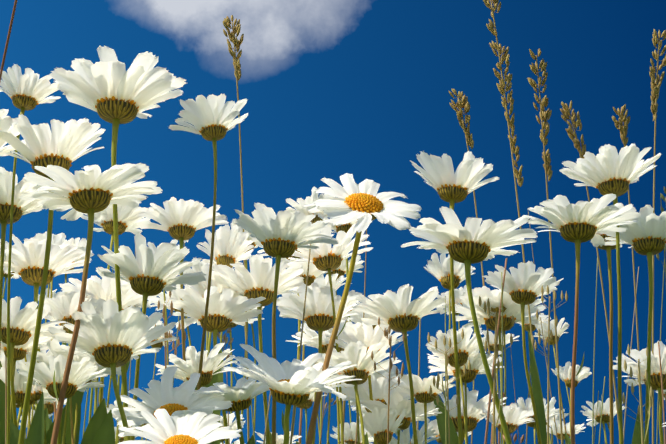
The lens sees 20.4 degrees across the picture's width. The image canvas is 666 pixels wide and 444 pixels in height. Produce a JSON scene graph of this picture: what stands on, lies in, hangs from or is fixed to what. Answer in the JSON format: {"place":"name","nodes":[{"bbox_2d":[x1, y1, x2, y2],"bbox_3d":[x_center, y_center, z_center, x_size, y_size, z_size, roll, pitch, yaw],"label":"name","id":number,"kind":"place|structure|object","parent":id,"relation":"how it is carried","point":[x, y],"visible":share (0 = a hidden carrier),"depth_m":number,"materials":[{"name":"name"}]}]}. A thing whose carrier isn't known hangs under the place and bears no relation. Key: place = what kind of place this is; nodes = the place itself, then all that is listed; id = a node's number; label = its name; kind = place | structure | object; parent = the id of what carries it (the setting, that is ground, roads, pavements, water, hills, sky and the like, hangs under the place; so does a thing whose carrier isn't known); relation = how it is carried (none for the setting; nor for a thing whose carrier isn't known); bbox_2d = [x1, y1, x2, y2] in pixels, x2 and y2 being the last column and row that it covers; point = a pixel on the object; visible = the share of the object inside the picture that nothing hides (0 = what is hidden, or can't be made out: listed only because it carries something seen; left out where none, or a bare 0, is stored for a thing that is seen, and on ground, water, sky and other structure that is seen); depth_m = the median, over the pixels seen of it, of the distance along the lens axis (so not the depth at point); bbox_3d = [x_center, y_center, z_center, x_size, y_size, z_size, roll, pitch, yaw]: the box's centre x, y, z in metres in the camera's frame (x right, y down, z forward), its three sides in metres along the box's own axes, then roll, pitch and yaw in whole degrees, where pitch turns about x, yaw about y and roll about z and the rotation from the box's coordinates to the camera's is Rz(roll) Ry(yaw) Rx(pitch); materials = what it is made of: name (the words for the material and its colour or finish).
{"place":"outdoors","nodes":[
{"label":"outdoors","id":0,"kind":"place"},
{"bbox_2d":[0,0,665,443],"label":"sky","id":1,"kind":"structure","parent":0,"point":[333,89],"materials":[{"name":"blue"}]},
{"bbox_2d":[617,344,652,443],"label":"grass","id":2,"kind":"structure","parent":0,"point":[640,398],"depth_m":0.76,"materials":[{"name":"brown plant"}]},
{"bbox_3d":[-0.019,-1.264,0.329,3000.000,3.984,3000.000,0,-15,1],"label":"meadow ground","id":3,"kind":"structure","parent":0,"visible":0},
{"bbox_2d":[0,361,12,443],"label":"leaf","id":4,"kind":"object","parent":3,"relation":"on","point":[2,412],"visible":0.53,"depth_m":0.97,"materials":[{"name":"green plant"}]},
{"bbox_2d":[0,0,16,81],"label":"grass stalk","id":5,"kind":"object","parent":3,"relation":"on","point":[8,37],"depth_m":0.74,"materials":[{"name":"brown plant"}]},
{"bbox_2d":[0,109,26,155],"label":"daisy","id":6,"kind":"object","parent":3,"relation":"on","point":[6,123],"visible":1,"depth_m":0.77,"materials":[{"name":"white plant"}]},
{"bbox_2d":[6,419,26,443],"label":"leaf","id":7,"kind":"object","parent":3,"relation":"on","point":[14,433],"visible":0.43,"depth_m":0.91,"materials":[{"name":"green plant"}]},
{"bbox_2d":[0,336,52,418],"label":"daisy plant","id":8,"kind":"object","parent":3,"relation":"on","point":[20,352],"visible":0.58,"depth_m":0.95,"materials":[{"name":"white plant"}]},
{"bbox_2d":[0,367,55,426],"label":"daisy plant","id":9,"kind":"object","parent":3,"relation":"on","point":[20,385],"visible":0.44,"depth_m":0.97,"materials":[{"name":"white plant"}]},
{"bbox_2d":[0,64,60,443],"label":"daisy","id":10,"kind":"object","parent":3,"relation":"on","point":[29,89],"visible":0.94,"depth_m":0.86,"materials":[{"name":"white plant"}]},
{"bbox_2d":[0,167,63,347],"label":"daisy","id":11,"kind":"object","parent":3,"relation":"on","point":[22,207],"visible":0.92,"depth_m":0.86,"materials":[{"name":"white plant"}]},
{"bbox_2d":[1,296,68,426],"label":"daisy","id":12,"kind":"object","parent":3,"relation":"on","point":[22,325],"visible":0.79,"depth_m":0.90,"materials":[{"name":"white plant"}]},
{"bbox_2d":[26,392,44,443],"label":"leaf","id":13,"kind":"object","parent":3,"relation":"on","point":[36,432],"visible":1,"depth_m":0.63,"materials":[{"name":"green plant"}]},
{"bbox_2d":[0,234,90,443],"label":"daisy","id":14,"kind":"object","parent":3,"relation":"on","point":[27,257],"visible":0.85,"depth_m":0.96,"materials":[{"name":"white plant"}]},
{"bbox_2d":[0,114,104,443],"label":"daisy","id":15,"kind":"object","parent":3,"relation":"on","point":[66,144],"visible":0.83,"depth_m":0.78,"materials":[{"name":"white plant"}]},
{"bbox_2d":[16,355,107,443],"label":"daisy","id":16,"kind":"object","parent":3,"relation":"on","point":[81,374],"visible":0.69,"depth_m":0.89,"materials":[{"name":"white plant"}]},
{"bbox_2d":[46,392,83,443],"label":"leaf","id":17,"kind":"object","parent":3,"relation":"on","point":[49,435],"visible":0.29,"depth_m":0.99,"materials":[{"name":"green plant"}]},
{"bbox_2d":[44,291,99,443],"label":"daisy plant","id":18,"kind":"object","parent":3,"relation":"on","point":[61,310],"visible":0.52,"depth_m":0.94,"materials":[{"name":"white plant"}]},
{"bbox_2d":[53,234,93,420],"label":"daisy plant","id":19,"kind":"object","parent":3,"relation":"on","point":[81,244],"visible":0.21,"depth_m":1.45,"materials":[{"name":"white plant"}]},
{"bbox_2d":[26,340,120,443],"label":"daisy plant","id":20,"kind":"object","parent":3,"relation":"on","point":[55,348],"visible":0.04,"depth_m":0.94,"materials":[{"name":"white plant"}]},
{"bbox_2d":[66,335,80,443],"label":"leaf","id":21,"kind":"object","parent":3,"relation":"on","point":[76,397],"visible":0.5,"depth_m":0.94,"materials":[{"name":"green plant"}]},
{"bbox_2d":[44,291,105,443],"bbox_3d":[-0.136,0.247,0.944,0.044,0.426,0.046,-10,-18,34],"label":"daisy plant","id":22,"kind":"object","parent":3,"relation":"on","point":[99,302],"visible":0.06,"depth_m":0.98,"materials":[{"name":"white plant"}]},
{"bbox_2d":[19,163,162,443],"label":"daisy","id":23,"kind":"object","parent":3,"relation":"on","point":[93,192],"visible":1,"depth_m":0.73,"materials":[{"name":"white plant"}]},
{"bbox_2d":[81,398,106,443],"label":"leaf","id":24,"kind":"object","parent":3,"relation":"on","point":[96,421],"visible":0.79,"depth_m":0.99,"materials":[{"name":"green plant"}]},
{"bbox_2d":[92,410,114,443],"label":"leaf","id":25,"kind":"object","parent":3,"relation":"on","point":[105,433],"visible":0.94,"depth_m":0.91,"materials":[{"name":"green plant"}]},
{"bbox_2d":[58,276,158,404],"bbox_3d":[-0.126,0.246,1.012,0.058,0.427,0.100,0,-15,1],"label":"daisy","id":26,"kind":"object","parent":3,"relation":"on","point":[106,291],"visible":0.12,"depth_m":1.03,"materials":[{"name":"white plant"}]},
{"bbox_2d":[48,299,178,440],"bbox_3d":[-0.090,0.224,0.696,0.050,0.388,0.050,-9,-17,30],"label":"daisy","id":27,"kind":"object","parent":3,"relation":"on","point":[113,338],"visible":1,"depth_m":0.73,"materials":[{"name":"white plant"}]},
{"bbox_2d":[81,204,149,412],"bbox_3d":[-0.179,0.256,1.456,0.062,0.564,0.064,-11,-19,36],"label":"daisy plant","id":28,"kind":"object","parent":3,"relation":"on","point":[129,219],"visible":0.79,"depth_m":1.51,"materials":[{"name":"white plant"}]},
{"bbox_2d":[49,45,185,440],"bbox_3d":[-0.090,0.177,0.812,0.062,0.503,0.114,-7,-17,25],"label":"daisy","id":29,"kind":"object","parent":3,"relation":"on","point":[108,87],"visible":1,"depth_m":0.84,"materials":[{"name":"white plant"}]},
{"bbox_2d":[97,233,206,439],"bbox_3d":[-0.083,0.221,0.823,0.051,0.422,0.095,0,-15,1],"label":"daisy","id":30,"kind":"object","parent":3,"relation":"on","point":[146,272],"visible":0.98,"depth_m":0.84,"materials":[{"name":"white plant"}]},
{"bbox_2d":[147,239,185,364],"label":"daisy plant","id":31,"kind":"object","parent":3,"relation":"on","point":[152,246],"visible":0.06,"depth_m":1.29,"materials":[{"name":"white plant"}]},
{"bbox_2d":[147,284,191,345],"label":"daisy plant","id":32,"kind":"object","parent":3,"relation":"on","point":[174,295],"visible":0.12,"depth_m":1.41,"materials":[{"name":"white plant"}]},
{"bbox_2d":[155,291,185,368],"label":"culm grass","id":33,"kind":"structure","parent":3,"relation":"on","point":[167,333],"depth_m":0.94,"materials":[{"name":"brown plant"}]},
{"bbox_2d":[112,366,232,426],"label":"daisy","id":34,"kind":"object","parent":3,"relation":"on","point":[169,398],"visible":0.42,"depth_m":0.77,"materials":[{"name":"white plant"}]},
{"bbox_2d":[118,409,241,443],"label":"daisy","id":35,"kind":"object","parent":3,"relation":"on","point":[167,428],"visible":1,"depth_m":0.71,"materials":[{"name":"white plant"}]},
{"bbox_2d":[138,197,228,381],"bbox_3d":[-0.073,0.221,0.957,0.046,0.461,0.099,-5,-16,19],"label":"daisy","id":36,"kind":"object","parent":3,"relation":"on","point":[182,221],"visible":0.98,"depth_m":0.98,"materials":[{"name":"white plant"}]},
{"bbox_2d":[155,343,237,387],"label":"daisy plant","id":37,"kind":"object","parent":3,"relation":"on","point":[189,366],"visible":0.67,"depth_m":0.94,"materials":[{"name":"white plant"}]},
{"bbox_2d":[168,93,247,389],"bbox_3d":[-0.069,0.188,0.824,0.035,0.487,0.102,6,-16,-22],"label":"daisy","id":38,"kind":"object","parent":3,"relation":"on","point":[211,117],"visible":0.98,"depth_m":0.85,"materials":[{"name":"white plant"}]},
{"bbox_2d":[184,264,240,355],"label":"daisy plant","id":39,"kind":"object","parent":3,"relation":"on","point":[200,288],"visible":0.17,"depth_m":1.04,"materials":[{"name":"white plant"}]},
{"bbox_2d":[164,285,265,443],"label":"daisy","id":40,"kind":"object","parent":3,"relation":"on","point":[225,310],"visible":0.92,"depth_m":0.98,"materials":[{"name":"white plant"}]},
{"bbox_2d":[181,368,268,443],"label":"daisy","id":41,"kind":"object","parent":3,"relation":"on","point":[242,393],"visible":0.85,"depth_m":0.77,"materials":[{"name":"white plant"}]},
{"bbox_2d":[197,225,253,342],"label":"daisy plant","id":42,"kind":"object","parent":3,"relation":"on","point":[232,247],"visible":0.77,"depth_m":1.05,"materials":[{"name":"white plant"}]},
{"bbox_2d":[223,15,249,441],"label":"panicle grass","id":43,"kind":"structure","parent":3,"relation":"on","point":[237,43],"depth_m":1.11,"materials":[{"name":"brown plant"}]},
{"bbox_2d":[216,218,258,420],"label":"daisy plant","id":44,"kind":"object","parent":3,"relation":"on","point":[254,244],"visible":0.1,"depth_m":1.68,"materials":[{"name":"white plant"}]},
{"bbox_2d":[211,254,304,443],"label":"daisy","id":45,"kind":"object","parent":3,"relation":"on","point":[257,280],"visible":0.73,"depth_m":1.03,"materials":[{"name":"white plant"}]},
{"bbox_2d":[234,203,338,443],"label":"daisy","id":46,"kind":"object","parent":3,"relation":"on","point":[282,234],"visible":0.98,"depth_m":0.83,"materials":[{"name":"white plant"}]},
{"bbox_2d":[221,344,361,443],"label":"daisy","id":47,"kind":"object","parent":3,"relation":"on","point":[293,382],"visible":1,"depth_m":0.72,"materials":[{"name":"white plant"}]},
{"bbox_2d":[251,220,332,437],"bbox_3d":[-0.030,0.254,1.283,0.059,0.521,0.066,-3,-15,10],"label":"daisy plant","id":48,"kind":"object","parent":3,"relation":"on","point":[254,239],"visible":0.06,"depth_m":1.33,"materials":[{"name":"white plant"}]},
{"bbox_2d":[290,244,310,443],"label":"grass stem","id":49,"kind":"object","parent":3,"relation":"on","point":[301,341],"visible":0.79,"depth_m":0.88,"materials":[{"name":"brown plant"}]},
{"bbox_2d":[274,257,327,443],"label":"daisy plant","id":50,"kind":"object","parent":3,"relation":"on","point":[314,273],"visible":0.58,"depth_m":1.31,"materials":[{"name":"white plant"}]},
{"bbox_2d":[286,186,334,443],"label":"daisy plant","id":51,"kind":"object","parent":3,"relation":"on","point":[312,198],"visible":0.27,"depth_m":1.69,"materials":[{"name":"white plant"}]},
{"bbox_2d":[276,282,363,443],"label":"daisy","id":52,"kind":"object","parent":3,"relation":"on","point":[318,316],"visible":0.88,"depth_m":1.08,"materials":[{"name":"white plant"}]},
{"bbox_2d":[291,273,351,443],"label":"daisy plant","id":53,"kind":"object","parent":3,"relation":"on","point":[322,281],"visible":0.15,"depth_m":1.55,"materials":[{"name":"white plant"}]},
{"bbox_2d":[286,320,362,443],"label":"daisy plant","id":54,"kind":"object","parent":3,"relation":"on","point":[310,337],"visible":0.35,"depth_m":1.13,"materials":[{"name":"white plant"}]},
{"bbox_2d":[287,224,372,443],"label":"daisy plant","id":55,"kind":"object","parent":3,"relation":"on","point":[324,257],"visible":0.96,"depth_m":1.05,"materials":[{"name":"white plant"}]},
{"bbox_2d":[321,248,364,295],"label":"daisy plant","id":56,"kind":"object","parent":3,"relation":"on","point":[340,270],"visible":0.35,"depth_m":1.92,"materials":[{"name":"white plant"}]},
{"bbox_2d":[317,209,372,428],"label":"daisy plant","id":57,"kind":"object","parent":3,"relation":"on","point":[346,227],"visible":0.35,"depth_m":1.45,"materials":[{"name":"white plant"}]},
{"bbox_2d":[330,422,373,443],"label":"daisy plant","id":58,"kind":"object","parent":3,"relation":"on","point":[349,435],"visible":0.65,"depth_m":1.42,"materials":[{"name":"white plant"}]},
{"bbox_2d":[317,341,389,443],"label":"daisy plant","id":59,"kind":"object","parent":3,"relation":"on","point":[362,360],"visible":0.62,"depth_m":0.94,"materials":[{"name":"white plant"}]},
{"bbox_2d":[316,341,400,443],"bbox_3d":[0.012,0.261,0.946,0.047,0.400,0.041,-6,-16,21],"label":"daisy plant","id":60,"kind":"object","parent":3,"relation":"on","point":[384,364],"visible":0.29,"depth_m":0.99,"materials":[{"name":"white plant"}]},
{"bbox_2d":[302,173,421,443],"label":"daisy","id":61,"kind":"object","parent":3,"relation":"on","point":[364,203],"visible":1,"depth_m":0.74,"materials":[{"name":"white plant"}]},
{"bbox_2d":[324,322,407,443],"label":"daisy","id":62,"kind":"object","parent":3,"relation":"on","point":[367,336],"visible":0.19,"depth_m":1.03,"materials":[{"name":"white plant"}]},
{"bbox_2d":[333,373,412,443],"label":"daisy","id":63,"kind":"object","parent":3,"relation":"on","point":[380,385],"visible":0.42,"depth_m":1.13,"materials":[{"name":"white plant"}]},
{"bbox_2d":[359,406,405,443],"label":"daisy plant","id":64,"kind":"object","parent":3,"relation":"on","point":[375,425],"visible":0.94,"depth_m":0.99,"materials":[{"name":"white plant"}]},
{"bbox_2d":[371,317,404,443],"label":"grass stalk","id":65,"kind":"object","parent":3,"relation":"on","point":[385,331],"depth_m":0.93,"materials":[{"name":"brown plant"}]},
{"bbox_2d":[353,284,445,443],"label":"daisy","id":66,"kind":"object","parent":3,"relation":"on","point":[399,311],"visible":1,"depth_m":0.94,"materials":[{"name":"white plant"}]},
{"bbox_2d":[360,392,441,443],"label":"daisy plant","id":67,"kind":"object","parent":3,"relation":"on","point":[398,403],"visible":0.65,"depth_m":1.01,"materials":[{"name":"white plant"}]},
{"bbox_2d":[377,422,439,443],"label":"daisy plant","id":68,"kind":"object","parent":3,"relation":"on","point":[405,436],"visible":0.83,"depth_m":1.03,"materials":[{"name":"white plant"}]},
{"bbox_2d":[392,374,455,443],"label":"daisy plant","id":69,"kind":"object","parent":3,"relation":"on","point":[421,388],"visible":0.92,"depth_m":0.99,"materials":[{"name":"white plant"}]},
{"bbox_2d":[434,395,458,443],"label":"leaf","id":70,"kind":"object","parent":3,"relation":"on","point":[440,418],"visible":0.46,"depth_m":1.04,"materials":[{"name":"green plant"}]},
{"bbox_2d":[427,328,470,443],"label":"grass stalk","id":71,"kind":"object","parent":3,"relation":"on","point":[438,376],"depth_m":0.83,"materials":[{"name":"brown plant"}]},
{"bbox_2d":[424,253,475,394],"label":"daisy plant","id":72,"kind":"object","parent":3,"relation":"on","point":[438,271],"visible":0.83,"depth_m":1.45,"materials":[{"name":"white plant"}]},
{"bbox_2d":[409,151,498,443],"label":"daisy","id":73,"kind":"object","parent":3,"relation":"on","point":[442,179],"visible":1,"depth_m":0.85,"materials":[{"name":"white plant"}]},
{"bbox_2d":[436,285,473,385],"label":"daisy plant","id":74,"kind":"object","parent":3,"relation":"on","point":[459,292],"visible":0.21,"depth_m":1.97,"materials":[{"name":"white plant"}]},
{"bbox_2d":[426,325,485,443],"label":"daisy plant","id":75,"kind":"object","parent":3,"relation":"on","point":[467,346],"visible":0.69,"depth_m":0.98,"materials":[{"name":"white plant"}]},
{"bbox_2d":[422,385,506,442],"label":"daisy","id":76,"kind":"object","parent":3,"relation":"on","point":[474,413],"visible":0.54,"depth_m":1.08,"materials":[{"name":"white plant"}]},
{"bbox_2d":[428,347,503,443],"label":"daisy plant","id":77,"kind":"object","parent":3,"relation":"on","point":[476,363],"visible":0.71,"depth_m":1.00,"materials":[{"name":"white plant"}]},
{"bbox_2d":[401,206,537,443],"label":"daisy","id":78,"kind":"object","parent":3,"relation":"on","point":[470,242],"visible":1,"depth_m":0.78,"materials":[{"name":"white plant"}]},
{"bbox_2d":[449,89,496,443],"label":"panicle grass","id":79,"kind":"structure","parent":3,"relation":"on","point":[462,103],"depth_m":1.21,"materials":[{"name":"brown plant"}]},
{"bbox_2d":[463,286,510,443],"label":"daisy plant","id":80,"kind":"object","parent":3,"relation":"on","point":[484,291],"visible":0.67,"depth_m":1.18,"materials":[{"name":"white plant"}]},
{"bbox_2d":[484,258,506,443],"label":"grass stem","id":81,"kind":"object","parent":3,"relation":"on","point":[488,415],"visible":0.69,"depth_m":0.90,"materials":[{"name":"brown plant"}]},
{"bbox_2d":[478,296,514,443],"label":"grass stalk","id":82,"kind":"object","parent":3,"relation":"on","point":[488,310],"depth_m":0.78,"materials":[{"name":"brown plant"}]},
{"bbox_2d":[473,330,519,443],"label":"daisy plant","id":83,"kind":"object","parent":3,"relation":"on","point":[492,337],"visible":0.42,"depth_m":1.92,"materials":[{"name":"white plant"}]},
{"bbox_2d":[455,291,546,443],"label":"daisy plant","id":84,"kind":"object","parent":3,"relation":"on","point":[512,307],"visible":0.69,"depth_m":1.19,"materials":[{"name":"white plant"}]},
{"bbox_2d":[481,403,534,433],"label":"daisy plant","id":85,"kind":"object","parent":3,"relation":"on","point":[514,416],"visible":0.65,"depth_m":1.04,"materials":[{"name":"white plant"}]},
{"bbox_2d":[483,0,534,354],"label":"panicle grass","id":86,"kind":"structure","parent":3,"relation":"on","point":[491,26],"depth_m":1.08,"materials":[{"name":"brown plant"}]},
{"bbox_2d":[482,261,562,443],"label":"daisy","id":87,"kind":"object","parent":3,"relation":"on","point":[524,283],"visible":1,"depth_m":0.94,"materials":[{"name":"white plant"}]},
{"bbox_2d":[513,397,557,443],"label":"daisy plant","id":88,"kind":"object","parent":3,"relation":"on","point":[522,405],"visible":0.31,"depth_m":1.34,"materials":[{"name":"white plant"}]},
{"bbox_2d":[528,330,546,443],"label":"leaf","id":89,"kind":"object","parent":3,"relation":"on","point":[537,392],"visible":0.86,"depth_m":0.99,"materials":[{"name":"green plant"}]},
{"bbox_2d":[528,48,562,443],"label":"panicle grass","id":90,"kind":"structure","parent":3,"relation":"on","point":[545,117],"depth_m":1.14,"materials":[{"name":"brown plant"}]},
{"bbox_2d":[532,285,567,443],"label":"grass stalk","id":91,"kind":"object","parent":3,"relation":"on","point":[550,334],"depth_m":0.90,"materials":[{"name":"brown plant"}]},
{"bbox_2d":[533,318,568,433],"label":"daisy plant","id":92,"kind":"object","parent":3,"relation":"on","point":[560,332],"visible":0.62,"depth_m":1.44,"materials":[{"name":"white plant"}]},
{"bbox_2d":[546,419,585,443],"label":"daisy plant","id":93,"kind":"object","parent":3,"relation":"on","point":[577,427],"visible":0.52,"depth_m":1.76,"materials":[{"name":"white plant"}]},
{"bbox_2d":[551,361,591,438],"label":"daisy plant","id":94,"kind":"object","parent":3,"relation":"on","point":[565,375],"visible":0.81,"depth_m":1.42,"materials":[{"name":"white plant"}]},
{"bbox_2d":[523,193,640,443],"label":"daisy","id":95,"kind":"object","parent":3,"relation":"on","point":[578,223],"visible":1,"depth_m":0.73,"materials":[{"name":"white plant"}]},
{"bbox_2d":[560,100,618,427],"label":"panicle grass","id":96,"kind":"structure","parent":3,"relation":"on","point":[572,135],"depth_m":1.18,"materials":[{"name":"brown plant"}]},
{"bbox_2d":[592,257,597,443],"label":"grass stem","id":97,"kind":"object","parent":3,"relation":"on","point":[594,360],"visible":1,"depth_m":0.98,"materials":[{"name":"brown plant"}]},
{"bbox_2d":[580,398,624,443],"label":"daisy plant","id":98,"kind":"object","parent":3,"relation":"on","point":[605,413],"visible":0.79,"depth_m":1.48,"materials":[{"name":"white plant"}]},
{"bbox_2d":[559,144,660,443],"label":"daisy","id":99,"kind":"object","parent":3,"relation":"on","point":[607,169],"visible":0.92,"depth_m":0.85,"materials":[{"name":"white plant"}]},
{"bbox_2d":[590,198,636,443],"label":"daisy","id":100,"kind":"object","parent":3,"relation":"on","point":[608,248],"visible":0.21,"depth_m":0.91,"materials":[{"name":"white plant"}]},
{"bbox_2d":[612,104,642,418],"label":"panicle grass","id":101,"kind":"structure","parent":3,"relation":"on","point":[621,127],"depth_m":1.23,"materials":[{"name":"brown plant"}]},
{"bbox_2d":[601,205,665,443],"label":"daisy","id":102,"kind":"object","parent":3,"relation":"on","point":[645,234],"visible":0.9,"depth_m":0.85,"materials":[{"name":"white plant"}]},
{"bbox_2d":[632,413,644,443],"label":"leaf","id":103,"kind":"object","parent":3,"relation":"on","point":[636,438],"visible":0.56,"depth_m":1.04,"materials":[{"name":"green plant"}]},
{"bbox_2d":[613,341,665,443],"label":"daisy","id":104,"kind":"object","parent":3,"relation":"on","point":[655,377],"visible":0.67,"depth_m":1.03,"materials":[{"name":"white plant"}]},
{"bbox_2d":[649,29,665,443],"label":"panicle grass","id":105,"kind":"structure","parent":3,"relation":"on","point":[655,85],"depth_m":1.10,"materials":[{"name":"brown plant"}]},
{"bbox_2d":[656,187,665,443],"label":"grass stem","id":106,"kind":"object","parent":3,"relation":"on","point":[664,199],"visible":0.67,"depth_m":1.30,"materials":[{"name":"brown plant"}]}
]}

